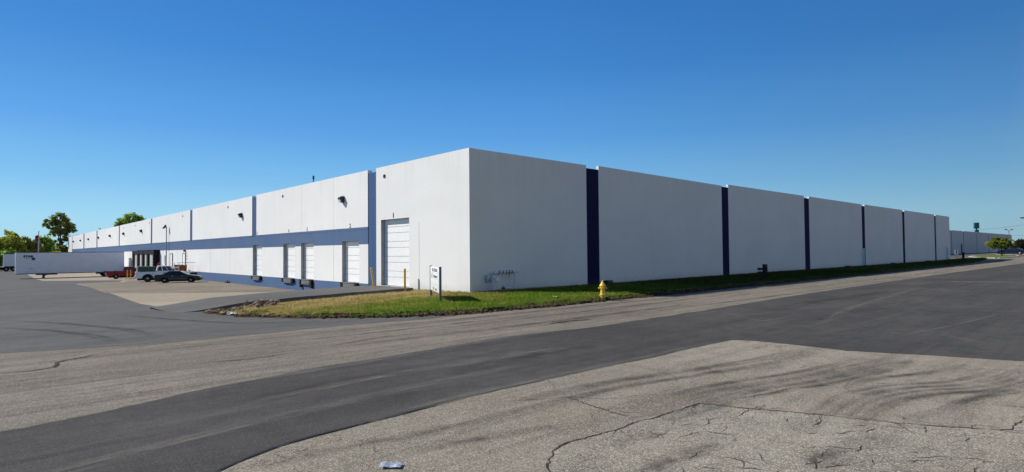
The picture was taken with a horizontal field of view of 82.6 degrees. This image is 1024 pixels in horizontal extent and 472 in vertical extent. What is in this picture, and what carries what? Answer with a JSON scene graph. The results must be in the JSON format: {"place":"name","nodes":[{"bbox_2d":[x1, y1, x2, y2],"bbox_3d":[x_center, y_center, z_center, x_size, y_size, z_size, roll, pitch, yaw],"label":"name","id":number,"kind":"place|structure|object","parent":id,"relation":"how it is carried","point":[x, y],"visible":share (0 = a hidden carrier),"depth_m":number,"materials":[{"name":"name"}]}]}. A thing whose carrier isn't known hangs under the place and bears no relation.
{"place":"outdoors","nodes":[
{"label":"outdoors","id":0,"kind":"place"},
{"bbox_2d":[27,273,136,280],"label":"trailer apron","id":1,"kind":"object","parent":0,"point":[75,276],"visible":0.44,"depth_m":90.19,"materials":[{"name":"concrete"}]},
{"bbox_2d":[15,252,123,277],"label":"semi trailer","id":2,"kind":"object","parent":1,"relation":"on","point":[43,264],"visible":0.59,"depth_m":90.16,"materials":[{"name":"grey metal"}]},
{"bbox_2d":[106,266,136,278],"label":"pickup truck","id":3,"kind":"object","parent":1,"relation":"on","point":[116,274],"visible":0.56,"depth_m":77.74,"materials":[{"name":"red paint"}]},
{"bbox_2d":[162,225,166,265],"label":"light pole","id":4,"kind":"object","parent":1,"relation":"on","point":[164,226],"visible":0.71,"depth_m":76.09,"materials":[{"name":"metal"}]},
{"bbox_2d":[78,280,266,305],"bbox_3d":[-29.508,4.476,51.450,12.106,0.453,52.000,1,-2,-42],"label":"yard concrete","id":5,"kind":"object","parent":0,"point":[156,299],"visible":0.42,"depth_m":39.56,"materials":[{"name":"beige concrete"}]},
{"bbox_2d":[80,280,294,292],"bbox_3d":[-32.158,4.675,54.441,12.059,0.202,40.000,1,-2,-42],"label":"stained concrete","id":6,"kind":"object","parent":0,"point":[153,286],"visible":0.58,"depth_m":50.00,"materials":[{"name":"beige concrete"}]},
{"bbox_2d":[134,265,189,281],"bbox_3d":[-38.619,4.136,64.491,5.325,1.707,2.261,1,-2,-34],"label":"pickup truck","id":7,"kind":"object","parent":6,"relation":"on","point":[149,276],"visible":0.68,"depth_m":63.20,"materials":[{"name":"white paint"}]},
{"bbox_2d":[138,266,154,275],"bbox_3d":[-39.884,3.807,63.631,1.645,1.040,1.630,1,-2,-34],"label":"cargo box","id":8,"kind":"object","parent":7,"relation":"in","point":[146,268],"visible":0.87,"depth_m":62.95,"materials":[{"name":"green paint"}]},
{"bbox_2d":[153,271,202,282],"bbox_3d":[-33.924,4.138,59.358,4.262,1.177,1.743,0,-2,-20],"label":"sedan","id":9,"kind":"object","parent":6,"relation":"on","point":[168,276],"visible":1,"depth_m":58.71,"materials":[{"name":"green paint"}]},
{"bbox_2d":[165,262,195,272],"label":"dock stairs","id":10,"kind":"structure","parent":6,"relation":"on","point":[183,262],"depth_m":66.16,"materials":[{"name":"white metal"}]},
{"bbox_2d":[177,265,186,270],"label":"steel bin","id":11,"kind":"object","parent":10,"relation":"on","point":[182,268],"visible":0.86,"depth_m":66.56,"materials":[{"name":"red metal"}]},
{"bbox_2d":[0,269,454,352],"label":"yard asphalt","id":12,"kind":"structure","parent":0,"point":[30,307],"depth_m":20.62,"materials":[{"name":"grey asphalt"}]},
{"bbox_2d":[0,267,14,271],"bbox_3d":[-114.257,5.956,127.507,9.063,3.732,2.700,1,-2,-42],"label":"wheels","id":13,"kind":"object","parent":12,"relation":"on","point":[6,269],"visible":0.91,"depth_m":128.63,"materials":[{"name":"black rubber"}]},
{"bbox_2d":[3,254,14,266],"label":"semi trailer","id":14,"kind":"object","parent":12,"relation":"on","point":[8,260],"visible":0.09,"depth_m":128.72,"materials":[{"name":"grey metal"}]},
{"bbox_2d":[35,231,38,251],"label":"flagpole","id":15,"kind":"object","parent":12,"relation":"on","point":[36,237],"visible":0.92,"depth_m":128.24,"materials":[{"name":"metal"}]},
{"bbox_2d":[40,283,996,400],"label":"tyre marks","id":16,"kind":"object","parent":12,"relation":"on","point":[768,376],"visible":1,"depth_m":9.65,"materials":[{"name":"grey rubber"}]},
{"bbox_2d":[150,285,412,312],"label":"ramp","id":17,"kind":"structure","parent":0,"point":[200,305],"depth_m":29.61,"materials":[{"name":"concrete"}]},
{"bbox_2d":[370,268,374,286],"bbox_3d":[-8.376,2.641,35.148,0.125,1.481,0.537,1,-2,-42],"label":"bollard","id":18,"kind":"object","parent":17,"relation":"on","point":[372,276],"visible":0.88,"depth_m":35.14,"materials":[{"name":"yellow metal"}]},
{"bbox_2d":[404,268,405,291],"bbox_3d":[-6.024,2.551,32.803,0.125,1.460,0.125,1,-2,-42],"label":"bollard","id":19,"kind":"object","parent":17,"relation":"on","point":[405,279],"visible":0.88,"depth_m":32.75,"materials":[{"name":"yellow metal"}]},
{"bbox_2d":[202,280,798,318],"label":"dirt bank","id":20,"kind":"structure","parent":0,"point":[495,309],"depth_m":22.28,"materials":[{"name":"soil"}]},
{"bbox_2d":[0,263,1023,471],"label":"resurfaced road","id":21,"kind":"structure","parent":0,"point":[213,429],"depth_m":11.31,"materials":[{"name":"grey asphalt"}]},
{"bbox_2d":[8,318,1023,471],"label":"pavement cracks","id":22,"kind":"object","parent":21,"relation":"on","point":[56,364],"visible":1,"depth_m":7.23,"materials":[{"name":"black asphalt"}]},
{"bbox_2d":[301,299,904,465],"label":"dark stains","id":23,"kind":"object","parent":21,"relation":"on","point":[484,437],"visible":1,"depth_m":9.47,"materials":[{"name":"grey"}]},
{"bbox_2d":[831,311,1021,332],"bbox_3d":[12.687,2.577,18.535,11.288,0.001,2.154,0,-2,-26],"label":"road seam","id":24,"kind":"object","parent":21,"relation":"on","point":[883,323],"visible":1,"depth_m":16.91,"materials":[{"name":"concrete"}]},
{"bbox_2d":[0,252,1023,471],"bbox_3d":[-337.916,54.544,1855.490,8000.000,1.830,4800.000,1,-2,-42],"label":"ground","id":25,"kind":"structure","parent":0,"point":[112,378],"depth_m":13.26,"materials":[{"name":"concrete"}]},
{"bbox_2d":[0,247,18,269],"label":"bush","id":26,"kind":"object","parent":25,"relation":"on","point":[8,250],"visible":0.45,"depth_m":140.09,"materials":[{"name":"green plant"}]},
{"bbox_2d":[0,229,30,251],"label":"tree","id":27,"kind":"object","parent":25,"relation":"on","point":[11,239],"visible":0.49,"depth_m":146.44,"materials":[{"name":"green plant"}]},
{"bbox_2d":[19,236,44,251],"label":"tree","id":28,"kind":"object","parent":25,"relation":"on","point":[31,245],"visible":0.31,"depth_m":153.07,"materials":[{"name":"green plant"}]},
{"bbox_2d":[39,234,56,251],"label":"tree","id":29,"kind":"object","parent":25,"relation":"on","point":[48,242],"visible":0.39,"depth_m":158.67,"materials":[{"name":"green plant"}]},
{"bbox_2d":[42,212,78,247],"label":"tree","id":30,"kind":"object","parent":25,"relation":"on","point":[57,225],"visible":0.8,"depth_m":166.19,"materials":[{"name":"green plant"}]},
{"bbox_2d":[55,245,67,251],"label":"bush","id":31,"kind":"object","parent":25,"relation":"on","point":[63,248],"visible":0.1,"depth_m":165.19,"materials":[{"name":"green plant"}]},
{"bbox_2d":[113,212,145,226],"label":"tree","id":32,"kind":"object","parent":25,"relation":"on","point":[127,219],"visible":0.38,"depth_m":193.81,"materials":[{"name":"green plant"}]},
{"bbox_2d":[68,148,949,291],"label":"warehouse","id":33,"kind":"structure","parent":25,"relation":"on","point":[467,219],"depth_m":40.34,"materials":[{"name":"white paint"}]},
{"bbox_2d":[170,253,172,266],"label":"steel door","id":34,"kind":"structure","parent":33,"relation":"in","point":[171,254],"depth_m":74.79,"materials":[{"name":"metal"}]},
{"bbox_2d":[182,253,185,264],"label":"steel door","id":35,"kind":"structure","parent":33,"relation":"in","point":[183,254],"depth_m":70.17,"materials":[{"name":"metal"}]},
{"bbox_2d":[256,245,261,275],"bbox_3d":[-22.383,2.153,51.959,0.045,2.721,2.400,1,-2,-42],"label":"overhead door","id":36,"kind":"structure","parent":33,"relation":"in","point":[258,247],"depth_m":52.27,"materials":[{"name":"metal"}]},
{"bbox_2d":[287,244,294,277],"bbox_3d":[-17.549,1.970,46.654,0.045,2.721,2.400,1,-2,-42],"label":"overhead door","id":37,"kind":"structure","parent":33,"relation":"in","point":[290,247],"depth_m":46.88,"materials":[{"name":"metal"}]},
{"bbox_2d":[304,243,313,278],"bbox_3d":[-15.182,1.880,44.056,0.045,2.721,2.310,1,-2,-42],"label":"overhead door","id":38,"kind":"structure","parent":33,"relation":"in","point":[309,247],"depth_m":44.31,"materials":[{"name":"metal"}]},
{"bbox_2d":[346,241,358,281],"bbox_3d":[-10.516,1.703,38.935,0.045,2.721,2.430,1,-2,-42],"label":"overhead door","id":39,"kind":"structure","parent":33,"relation":"in","point":[352,247],"depth_m":39.09,"materials":[{"name":"metal"}]},
{"bbox_2d":[385,218,408,286],"bbox_3d":[-6.745,0.976,34.805,0.045,3.994,3.190,1,-2,-42],"label":"overhead door","id":40,"kind":"structure","parent":33,"relation":"in","point":[396,230],"depth_m":34.94,"materials":[{"name":"metal"}]},
{"bbox_2d":[485,270,518,291],"bbox_3d":[-0.442,2.355,30.450,2.100,1.127,0.477,1,-2,-42],"label":"gas meter","id":41,"kind":"object","parent":33,"relation":"attached to","point":[488,278],"visible":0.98,"depth_m":29.96,"materials":[{"name":"white paint"}]},
{"bbox_2d":[862,248,864,265],"bbox_3d":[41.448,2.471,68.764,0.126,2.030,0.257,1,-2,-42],"label":"steel door","id":42,"kind":"structure","parent":33,"relation":"in","point":[863,249],"depth_m":68.78,"materials":[{"name":"white paint"}]},
{"bbox_2d":[973,223,978,231],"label":"pylon sign","id":43,"kind":"object","parent":25,"relation":"on","point":[976,226],"visible":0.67,"depth_m":296.00,"materials":[{"name":"metal"}]},
{"bbox_2d":[949,230,1011,253],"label":"warehouse","id":44,"kind":"structure","parent":25,"relation":"on","point":[966,242],"depth_m":162.97,"materials":[{"name":"paint"}]},
{"bbox_2d":[968,254,1018,257],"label":"kerb","id":45,"kind":"structure","parent":25,"relation":"on","point":[996,254],"depth_m":107.94,"materials":[{"name":"concrete"}]},
{"bbox_2d":[1011,238,1023,248],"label":"tree","id":46,"kind":"object","parent":25,"relation":"on","point":[1019,243],"visible":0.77,"depth_m":154.10,"materials":[{"name":"green plant"}]},
{"bbox_2d":[0,0,1023,246],"label":"sky","id":47,"kind":"structure","parent":0,"point":[110,109],"materials":[{"name":"blue"}]},
{"bbox_2d":[206,257,986,316],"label":"lawn","id":48,"kind":"structure","parent":0,"point":[873,272],"depth_m":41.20,"materials":[{"name":"plant"}]},
{"bbox_2d":[214,299,279,312],"bbox_3d":[-11.826,3.132,25.829,2.714,0.692,3.996,1,-2,-42],"label":"rubble","id":49,"kind":"object","parent":48,"relation":"on","point":[257,303],"visible":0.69,"depth_m":25.52,"materials":[{"name":"stone"}]},
{"bbox_2d":[430,265,441,300],"bbox_3d":[-3.398,2.194,25.856,0.100,1.720,2.876,0,-2,-16],"label":"directory sign","id":50,"kind":"object","parent":48,"relation":"on","point":[435,279],"visible":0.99,"depth_m":25.33,"materials":[{"name":"white metal"}]},
{"bbox_2d":[598,280,606,297],"bbox_3d":[4.023,2.395,25.863,0.334,0.888,0.334,1,-2,-37],"label":"fire hydrant","id":51,"kind":"object","parent":48,"relation":"on","point":[602,287],"visible":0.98,"depth_m":25.79,"materials":[{"name":"metal"}]},
{"bbox_2d":[757,264,767,277],"bbox_3d":[17.713,2.590,41.257,0.650,1.180,0.272,-1,-2,0],"label":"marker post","id":52,"kind":"object","parent":48,"relation":"on","point":[764,268],"visible":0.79,"depth_m":41.14,"materials":[{"name":"metal"}]},
{"bbox_2d":[219,340,1023,471],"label":"foreground pavement","id":53,"kind":"structure","parent":0,"point":[522,433],"depth_m":8.39,"materials":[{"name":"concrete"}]},
{"bbox_2d":[215,400,452,471],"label":"tar seam","id":54,"kind":"object","parent":53,"relation":"on","point":[308,437],"visible":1,"depth_m":6.92,"materials":[{"name":"black asphalt"}]},
{"bbox_2d":[379,461,402,467],"bbox_3d":[-1.248,2.351,6.010,0.228,0.026,0.144,-1,-2,3],"label":"plastic bag","id":55,"kind":"object","parent":53,"relation":"on","point":[388,464],"visible":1,"depth_m":5.99,"materials":[{"name":"white plastic"}]},
{"bbox_2d":[548,404,1023,471],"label":"worn pavement","id":56,"kind":"structure","parent":53,"relation":"on","point":[618,450],"depth_m":6.51,"materials":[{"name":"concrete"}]},
{"bbox_2d":[950,254,991,257],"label":"driveway","id":57,"kind":"structure","parent":0,"point":[958,255],"depth_m":123.50,"materials":[{"name":"concrete"}]},
{"bbox_2d":[974,255,1014,257],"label":"grass island","id":58,"kind":"structure","parent":0,"point":[995,256],"depth_m":111.58,"materials":[{"name":"green plant"}]},
{"bbox_2d":[985,236,1016,255],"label":"tree","id":59,"kind":"object","parent":58,"relation":"on","point":[1005,243],"visible":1,"depth_m":114.59,"materials":[{"name":"green plant"}]},
{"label":"footpath","id":60,"kind":"structure","parent":0,"visible":0},
{"bbox_2d":[995,248,1023,254],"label":"coupe","id":61,"kind":"object","parent":60,"relation":"on","point":[1019,251],"visible":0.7,"depth_m":121.69,"materials":[{"name":"blue paint"}]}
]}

